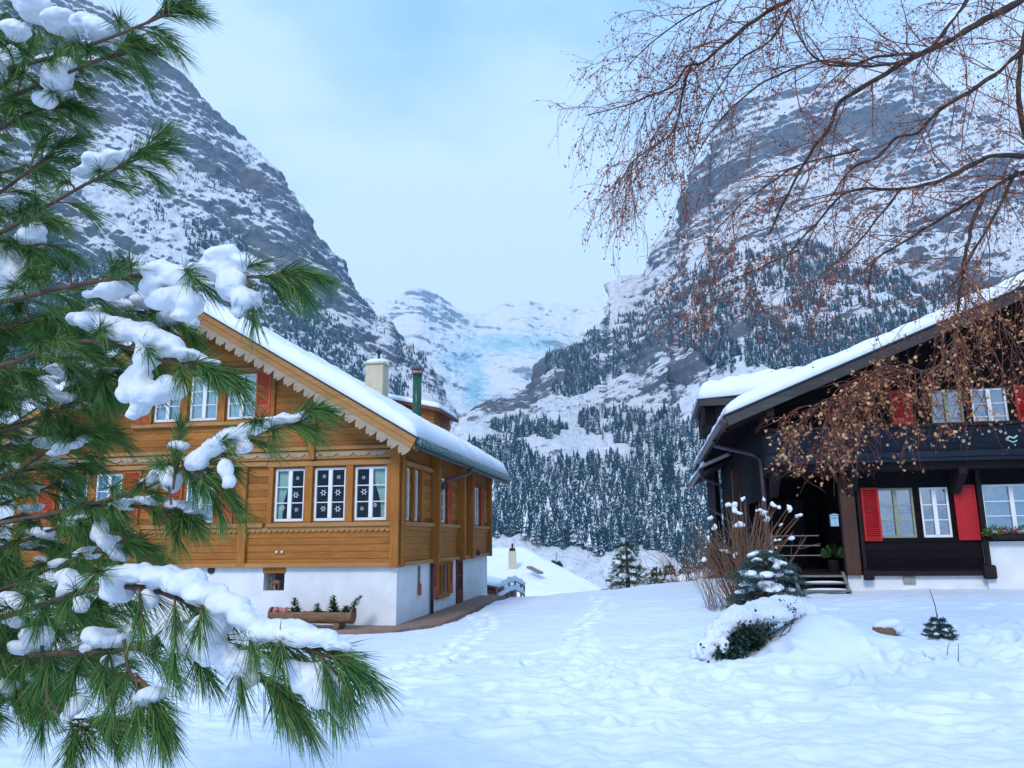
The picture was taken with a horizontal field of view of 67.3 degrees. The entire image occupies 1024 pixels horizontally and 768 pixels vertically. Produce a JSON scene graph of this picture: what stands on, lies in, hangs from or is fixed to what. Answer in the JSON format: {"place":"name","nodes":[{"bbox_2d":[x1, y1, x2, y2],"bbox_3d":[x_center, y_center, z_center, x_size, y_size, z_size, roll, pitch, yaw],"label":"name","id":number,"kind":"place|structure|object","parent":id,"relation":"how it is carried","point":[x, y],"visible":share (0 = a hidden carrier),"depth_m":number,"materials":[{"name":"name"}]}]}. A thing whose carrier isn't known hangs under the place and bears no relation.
{"place":"outdoors","nodes":[
{"label":"outdoors","id":0,"kind":"place"},
{"bbox_2d":[0,0,458,581],"bbox_3d":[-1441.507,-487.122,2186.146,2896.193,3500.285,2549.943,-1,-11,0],"label":"rocky mountain","id":1,"kind":"structure","parent":0,"point":[224,152],"depth_m":2102.05,"materials":[{"name":"grey stone"}]},
{"bbox_2d":[0,217,432,395],"bbox_3d":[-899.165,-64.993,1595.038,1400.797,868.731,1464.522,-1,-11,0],"label":"dark conifer forest","id":2,"kind":"object","parent":1,"relation":"on","point":[203,245],"visible":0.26,"depth_m":1839.15,"materials":[{"name":"green plant"}]},
{"bbox_2d":[127,159,450,410],"bbox_3d":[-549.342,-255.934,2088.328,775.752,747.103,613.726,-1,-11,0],"label":"scattered conifers","id":3,"kind":"object","parent":1,"relation":"on","point":[408,364],"visible":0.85,"depth_m":2103.67,"materials":[{"name":"green plant"}]},
{"bbox_2d":[313,595,505,634],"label":"path","id":4,"kind":"structure","parent":0,"point":[452,613],"depth_m":19.30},
{"bbox_2d":[267,607,356,629],"bbox_3d":[-4.651,5.435,17.880,2.040,0.487,0.440,-3,-11,9],"label":"log planter","id":5,"kind":"object","parent":4,"relation":"on","point":[339,619],"visible":0.75,"depth_m":17.70,"materials":[{"name":"brown wood"}]},
{"bbox_2d":[272,607,289,611],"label":"flower clump","id":6,"kind":"object","parent":5,"relation":"in","point":[280,609],"visible":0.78,"depth_m":17.91,"materials":[{"name":"pink plant"}]},
{"bbox_2d":[289,597,304,611],"bbox_3d":[-5.064,5.223,18.006,0.426,0.473,0.372,-9,-14,37],"label":"fir sprig","id":7,"kind":"object","parent":5,"relation":"on","point":[296,609],"visible":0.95,"depth_m":18.00,"materials":[{"name":"green plant"}]},
{"bbox_2d":[312,603,322,611],"bbox_3d":[-4.534,5.263,17.897,0.335,0.339,0.337,8,-14,-36],"label":"fir sprig","id":8,"kind":"object","parent":5,"relation":"on","point":[317,608],"visible":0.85,"depth_m":17.89,"materials":[{"name":"green plant"}]},
{"bbox_2d":[325,594,339,611],"bbox_3d":[-4.151,5.155,17.846,0.411,0.522,0.398,-1,-11,0],"label":"fir sprig","id":9,"kind":"object","parent":5,"relation":"on","point":[333,606],"visible":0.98,"depth_m":17.84,"materials":[{"name":"green plant"}]},
{"bbox_2d":[341,605,349,611],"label":"leafy plant","id":10,"kind":"object","parent":5,"relation":"on","point":[345,609],"visible":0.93,"depth_m":17.74,"materials":[{"name":"green plant"}]},
{"bbox_2d":[346,594,362,611],"bbox_3d":[-3.670,5.128,17.768,0.448,0.542,0.334,-5,-12,20],"label":"fir sprig","id":11,"kind":"object","parent":5,"relation":"on","point":[353,604],"visible":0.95,"depth_m":17.80,"materials":[{"name":"green plant"}]},
{"bbox_2d":[360,287,608,412],"bbox_3d":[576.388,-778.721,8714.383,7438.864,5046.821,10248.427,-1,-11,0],"label":"glacier headwall","id":12,"kind":"object","parent":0,"point":[497,352],"visible":0.11,"depth_m":9048.84,"materials":[{"name":"white snow"}]},
{"bbox_2d":[487,575,519,598],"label":"wooden shed","id":13,"kind":"structure","parent":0,"point":[492,581],"depth_m":36.78,"materials":[{"name":"red wood"}]},
{"bbox_2d":[0,578,1023,767],"bbox_3d":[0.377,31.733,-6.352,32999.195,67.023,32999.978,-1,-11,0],"label":"ground","id":14,"kind":"structure","parent":0,"point":[615,678],"depth_m":8.26,"materials":[{"name":"white snow"}]},
{"bbox_2d":[0,0,406,767],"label":"pine tree","id":15,"kind":"object","parent":14,"relation":"on","point":[168,300],"visible":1,"depth_m":2.19,"materials":[{"name":"green plant"}]},
{"bbox_2d":[0,292,511,632],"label":"wooden chalet","id":16,"kind":"object","parent":14,"relation":"on","point":[387,513],"visible":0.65,"depth_m":19.37,"materials":[{"name":"brown wood"}]},
{"bbox_2d":[57,475,87,524],"bbox_3d":[-11.488,3.140,20.721,0.804,1.314,0.947,-3,-11,9],"label":"window","id":17,"kind":"structure","parent":16,"relation":"in","point":[64,475],"depth_m":20.35,"materials":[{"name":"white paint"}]},
{"bbox_2d":[95,474,122,510],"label":"window","id":18,"kind":"structure","parent":16,"relation":"in","point":[103,492],"depth_m":20.26,"materials":[{"name":"glass"}]},
{"bbox_2d":[154,399,179,421],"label":"window","id":19,"kind":"structure","parent":16,"relation":"in","point":[162,418],"depth_m":20.38,"materials":[{"name":"white paint"}]},
{"bbox_2d":[186,471,214,522],"bbox_3d":[-7.899,2.980,20.132,0.804,1.314,0.947,-3,-11,9],"label":"window","id":20,"kind":"structure","parent":16,"relation":"in","point":[187,496],"depth_m":19.71,"materials":[{"name":"white paint"}]},
{"bbox_2d":[190,376,217,420],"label":"window","id":21,"kind":"structure","parent":16,"relation":"in","point":[205,408],"depth_m":20.25,"materials":[{"name":"white paint"}]},
{"bbox_2d":[227,374,256,418],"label":"window","id":22,"kind":"structure","parent":16,"relation":"in","point":[230,414],"depth_m":20.07,"materials":[{"name":"white paint"}]},
{"bbox_2d":[268,573,280,590],"bbox_3d":[-5.877,4.890,19.047,0.353,0.432,0.090,-3,-11,9],"label":"deer figurine","id":23,"kind":"object","parent":16,"relation":"in","point":[273,582],"visible":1,"depth_m":19.01,"materials":[{"name":"brown wood"}]},
{"bbox_2d":[275,573,284,588],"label":"small window","id":24,"kind":"structure","parent":16,"relation":"in","point":[279,576],"depth_m":19.16,"materials":[{"name":"glass"}]},
{"bbox_2d":[274,468,304,521],"bbox_3d":[-5.496,2.873,19.739,0.804,1.314,0.947,-3,-11,9],"label":"window","id":25,"kind":"structure","parent":16,"relation":"in","point":[289,488],"depth_m":19.45,"materials":[{"name":"white paint"}]},
{"bbox_2d":[313,467,345,520],"bbox_3d":[-4.446,2.826,19.567,0.834,1.314,0.947,-3,-11,9],"label":"window","id":26,"kind":"structure","parent":16,"relation":"in","point":[329,494],"depth_m":19.55,"materials":[{"name":"white paint"}]},
{"bbox_2d":[354,466,386,519],"bbox_3d":[-3.399,2.779,19.394,0.834,1.314,0.947,-3,-11,9],"label":"window","id":27,"kind":"structure","parent":16,"relation":"in","point":[378,474],"depth_m":19.04,"materials":[{"name":"white paint"}]},
{"bbox_2d":[366,468,409,519],"bbox_3d":[-3.143,2.792,19.476,0.935,1.314,0.584,-3,-11,9],"label":"window","id":28,"kind":"structure","parent":16,"relation":"in","point":[376,510],"depth_m":19.23,"materials":[{"name":"white paint"}]},
{"bbox_2d":[415,471,417,520],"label":"window","id":29,"kind":"structure","parent":16,"relation":"in","point":[416,472],"depth_m":20.36,"materials":[{"name":"white paint"}]},
{"bbox_2d":[437,564,444,593],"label":"window","id":30,"kind":"structure","parent":16,"relation":"in","point":[441,568],"depth_m":22.62,"materials":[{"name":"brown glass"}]},
{"bbox_2d":[441,478,444,522],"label":"window","id":31,"kind":"structure","parent":16,"relation":"in","point":[443,491],"depth_m":23.09,"materials":[{"name":"white paint"}]},
{"bbox_2d":[456,560,462,603],"bbox_3d":[-1.791,6.323,24.519,0.370,1.450,0.800,-3,-11,9],"label":"door","id":32,"kind":"structure","parent":16,"relation":"in","point":[459,563],"depth_m":24.51,"materials":[{"name":"red wood"}]},
{"bbox_2d":[475,488,477,524],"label":"window","id":33,"kind":"structure","parent":16,"relation":"in","point":[476,489],"depth_m":27.72,"materials":[{"name":"white paint"}]},
{"bbox_2d":[495,575,525,597],"bbox_3d":[-0.017,9.024,32.459,0.254,1.824,1.851,-11,-15,42],"label":"curved fence","id":34,"kind":"object","parent":14,"relation":"on","point":[515,579],"visible":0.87,"depth_m":32.48,"materials":[{"name":"grey wood"}]},
{"bbox_2d":[487,543,602,596],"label":"snow covered chalet","id":35,"kind":"object","parent":14,"relation":"on","point":[538,575],"visible":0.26,"depth_m":49.59,"materials":[{"name":"white snow"}]},
{"bbox_2d":[551,558,562,567],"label":"conifer","id":36,"kind":"object","parent":14,"relation":"on","point":[556,562],"visible":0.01,"depth_m":72.84,"materials":[{"name":"green plant"}]},
{"bbox_2d":[600,541,650,589],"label":"conifer","id":37,"kind":"object","parent":14,"relation":"on","point":[624,573],"visible":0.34,"depth_m":42.57,"materials":[{"name":"green plant"}]},
{"bbox_2d":[646,566,665,584],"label":"conifer","id":38,"kind":"object","parent":14,"relation":"on","point":[657,569],"visible":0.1,"depth_m":41.62,"materials":[{"name":"green plant"}]},
{"bbox_2d":[660,564,675,583],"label":"conifer","id":39,"kind":"object","parent":14,"relation":"on","point":[669,567],"visible":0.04,"depth_m":44.60,"materials":[{"name":"green plant"}]},
{"bbox_2d":[635,533,726,584],"bbox_3d":[8.516,7.919,33.191,6.260,2.932,4.678,-1,-11,0],"label":"frosted shrub","id":40,"kind":"object","parent":14,"relation":"on","point":[674,577],"visible":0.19,"depth_m":32.89,"materials":[{"name":"plant"}]},
{"bbox_2d":[677,567,689,575],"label":"conifer","id":41,"kind":"object","parent":14,"relation":"on","point":[679,572],"visible":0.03,"depth_m":42.65,"materials":[{"name":"green plant"}]},
{"bbox_2d":[674,494,815,611],"bbox_3d":[4.960,3.744,17.052,2.742,2.596,2.328,4,-12,-23],"label":"bare shrub","id":42,"kind":"object","parent":14,"relation":"on","point":[739,551],"visible":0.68,"depth_m":16.89,"materials":[{"name":"brown plant"}]},
{"bbox_2d":[689,594,821,662],"bbox_3d":[3.384,3.401,10.648,2.139,0.891,1.083,5,-13,-28],"label":"evergreen bush","id":43,"kind":"object","parent":14,"relation":"on","point":[735,631],"visible":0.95,"depth_m":10.30,"materials":[{"name":"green plant"}]},
{"bbox_2d":[719,548,811,609],"bbox_3d":[4.627,3.632,14.089,1.667,1.333,1.839,-6,-12,24],"label":"snowy spruce","id":44,"kind":"object","parent":14,"relation":"on","point":[764,578],"visible":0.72,"depth_m":14.01,"materials":[{"name":"green plant"}]},
{"bbox_2d":[534,0,1023,502],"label":"birch tree","id":45,"kind":"object","parent":14,"relation":"on","point":[940,42],"visible":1,"depth_m":7.05,"materials":[{"name":"brown plant"}]},
{"bbox_2d":[794,572,851,593],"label":"wooden steps","id":46,"kind":"structure","parent":14,"relation":"on","point":[848,590],"depth_m":19.18,"materials":[{"name":"grey wood"}]},
{"bbox_2d":[688,272,1023,590],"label":"dark wooden chalet","id":47,"kind":"object","parent":14,"relation":"on","point":[897,528],"visible":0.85,"depth_m":19.52,"materials":[{"name":"brown wood"}]},
{"bbox_2d":[772,500,807,566],"bbox_3d":[8.607,4.618,23.801,0.900,2.030,0.090,-3,-11,10],"label":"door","id":48,"kind":"structure","parent":47,"relation":"in","point":[798,528],"depth_m":23.76,"materials":[{"name":"black wood"}]},
{"bbox_2d":[819,542,843,572],"bbox_3d":[8.377,4.523,20.089,0.655,0.788,0.565,7,-14,-34],"label":"potted plant","id":49,"kind":"object","parent":47,"relation":"on","point":[832,564],"visible":0.96,"depth_m":20.03,"materials":[{"name":"green plant"}]},
{"bbox_2d":[829,514,838,525],"bbox_3d":[8.285,3.513,19.858,0.230,0.320,0.460,-3,-11,10],"label":"mailbox","id":50,"kind":"object","parent":47,"relation":"attached to","point":[834,520],"visible":1,"depth_m":19.66,"materials":[{"name":"metal"}]},
{"bbox_2d":[878,488,916,537],"bbox_3d":[9.876,3.372,20.039,0.874,1.254,0.947,-3,-11,10],"label":"window","id":51,"kind":"structure","parent":47,"relation":"in","point":[897,513],"depth_m":20.23,"materials":[{"name":"glass"}]},
{"bbox_2d":[919,487,952,537],"bbox_3d":[10.783,3.330,19.881,0.684,1.254,0.947,-3,-11,10],"label":"window","id":52,"kind":"structure","parent":47,"relation":"in","point":[936,518],"depth_m":19.72,"materials":[{"name":"white paint"}]},
{"bbox_2d":[929,389,964,422],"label":"window","id":53,"kind":"structure","parent":47,"relation":"in","point":[950,407],"depth_m":20.31,"materials":[{"name":"glass"}]},
{"bbox_2d":[970,388,1008,421],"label":"window","id":54,"kind":"structure","parent":47,"relation":"in","point":[995,395],"depth_m":20.04,"materials":[{"name":"white paint"}]},
{"bbox_2d":[981,524,1023,538],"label":"flower box","id":55,"kind":"object","parent":47,"relation":"attached to","point":[1001,532],"visible":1,"depth_m":18.81,"materials":[{"name":"green plant"}]},
{"bbox_2d":[981,484,1023,532],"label":"window","id":56,"kind":"structure","parent":47,"relation":"in","point":[1003,503],"depth_m":19.26,"materials":[{"name":"glass"}]},
{"bbox_2d":[872,618,904,635],"bbox_3d":[5.337,3.470,10.939,0.486,0.277,0.342,-1,-11,0],"label":"tree stump","id":57,"kind":"object","parent":14,"relation":"on","point":[892,626],"visible":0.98,"depth_m":10.82,"materials":[{"name":"brown wood"}]},
{"bbox_2d":[921,591,959,639],"bbox_3d":[6.143,3.358,11.088,0.519,0.761,0.608,-11,-15,41],"label":"spruce sapling","id":58,"kind":"object","parent":14,"relation":"on","point":[945,628],"visible":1,"depth_m":11.04,"materials":[{"name":"green plant"}]},
{"bbox_2d":[89,0,1023,314],"label":"sky","id":59,"kind":"structure","parent":0,"point":[414,138],"materials":[{"name":"blue"}]},
{"bbox_2d":[450,65,1023,589],"bbox_3d":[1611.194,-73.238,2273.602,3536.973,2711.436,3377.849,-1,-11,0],"label":"forested mountain","id":60,"kind":"structure","parent":0,"point":[650,381],"depth_m":1985.51,"materials":[{"name":"grey stone"}]},
{"bbox_2d":[467,401,725,570],"bbox_3d":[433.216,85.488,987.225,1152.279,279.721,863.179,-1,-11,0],"label":"snowy conifer forest","id":61,"kind":"object","parent":60,"relation":"on","point":[545,502],"visible":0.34,"depth_m":810.86,"materials":[{"name":"green plant"}]},
{"bbox_2d":[544,237,993,396],"bbox_3d":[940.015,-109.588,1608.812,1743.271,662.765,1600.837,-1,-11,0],"label":"conifer forest","id":62,"kind":"object","parent":60,"relation":"on","point":[586,381],"visible":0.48,"depth_m":1479.86,"materials":[{"name":"green plant"}]}
]}

